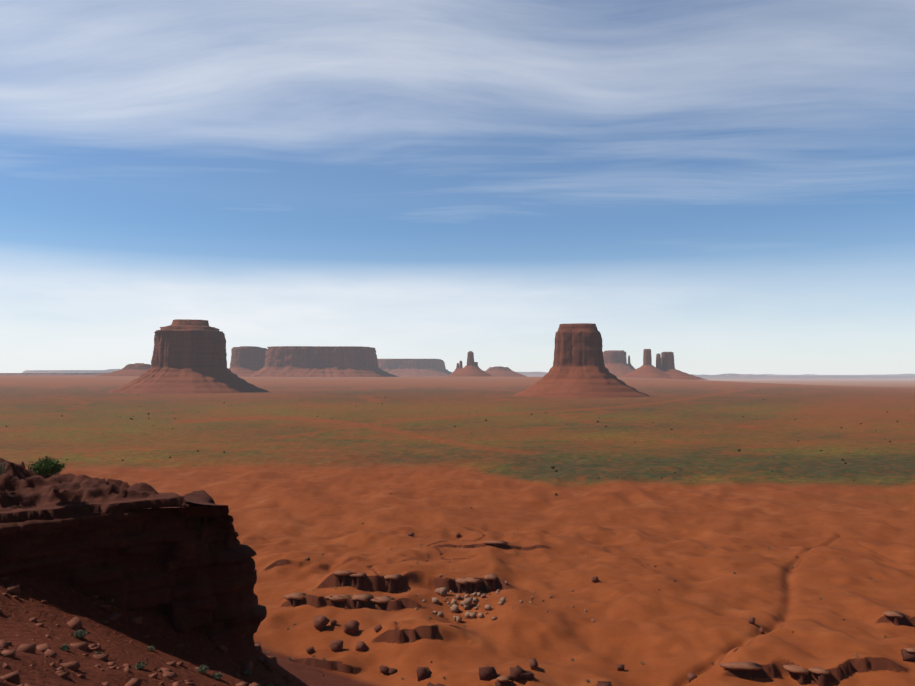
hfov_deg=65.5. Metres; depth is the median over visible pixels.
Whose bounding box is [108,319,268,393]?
butte
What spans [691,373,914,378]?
plateau
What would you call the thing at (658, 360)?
tower
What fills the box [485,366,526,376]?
hill
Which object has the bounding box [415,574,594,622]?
tan boulders
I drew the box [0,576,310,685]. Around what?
slope rocks
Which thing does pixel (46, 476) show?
shrub stems
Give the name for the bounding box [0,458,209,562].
promontory top
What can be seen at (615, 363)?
butte
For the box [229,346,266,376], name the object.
mesa
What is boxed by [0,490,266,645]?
promontory cliff face
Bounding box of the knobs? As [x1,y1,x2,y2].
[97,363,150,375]
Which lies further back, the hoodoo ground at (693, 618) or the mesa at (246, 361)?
the mesa at (246, 361)
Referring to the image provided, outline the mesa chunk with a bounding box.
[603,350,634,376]
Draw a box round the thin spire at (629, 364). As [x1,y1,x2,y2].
[628,355,635,369]
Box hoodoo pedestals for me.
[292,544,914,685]
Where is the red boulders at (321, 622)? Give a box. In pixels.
[305,532,844,685]
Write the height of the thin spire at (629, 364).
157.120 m
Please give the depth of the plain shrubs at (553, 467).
650.51 m
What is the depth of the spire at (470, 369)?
5419.45 m
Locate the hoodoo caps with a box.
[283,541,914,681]
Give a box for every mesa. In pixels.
[23,369,120,372]
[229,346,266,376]
[250,346,397,376]
[377,359,452,376]
[517,372,547,376]
[753,374,914,375]
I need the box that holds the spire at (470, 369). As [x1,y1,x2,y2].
[447,351,493,376]
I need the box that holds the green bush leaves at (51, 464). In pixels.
[26,456,68,476]
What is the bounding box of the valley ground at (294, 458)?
[0,376,914,685]
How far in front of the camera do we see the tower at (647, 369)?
4902.23 m
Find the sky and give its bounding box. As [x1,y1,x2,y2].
[0,0,914,374]
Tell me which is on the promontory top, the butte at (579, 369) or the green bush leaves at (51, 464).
the green bush leaves at (51, 464)
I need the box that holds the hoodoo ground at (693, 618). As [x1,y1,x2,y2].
[239,523,914,685]
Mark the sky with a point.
(722, 186)
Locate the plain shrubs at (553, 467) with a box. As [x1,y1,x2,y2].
[3,394,907,523]
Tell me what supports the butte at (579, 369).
on the valley ground at (294, 458)
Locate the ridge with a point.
(48, 374)
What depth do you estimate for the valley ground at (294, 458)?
441.74 m
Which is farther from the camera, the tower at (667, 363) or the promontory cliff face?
the tower at (667, 363)
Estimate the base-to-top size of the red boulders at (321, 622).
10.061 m
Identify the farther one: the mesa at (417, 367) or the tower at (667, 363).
the mesa at (417, 367)
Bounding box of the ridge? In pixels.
[0,373,105,375]
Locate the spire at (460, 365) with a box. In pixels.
[457,361,462,370]
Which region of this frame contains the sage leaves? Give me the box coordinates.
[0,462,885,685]
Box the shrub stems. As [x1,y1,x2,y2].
[1,457,885,685]
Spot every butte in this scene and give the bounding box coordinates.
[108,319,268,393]
[513,323,648,397]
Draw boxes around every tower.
[621,349,671,378]
[656,353,664,371]
[661,352,707,379]

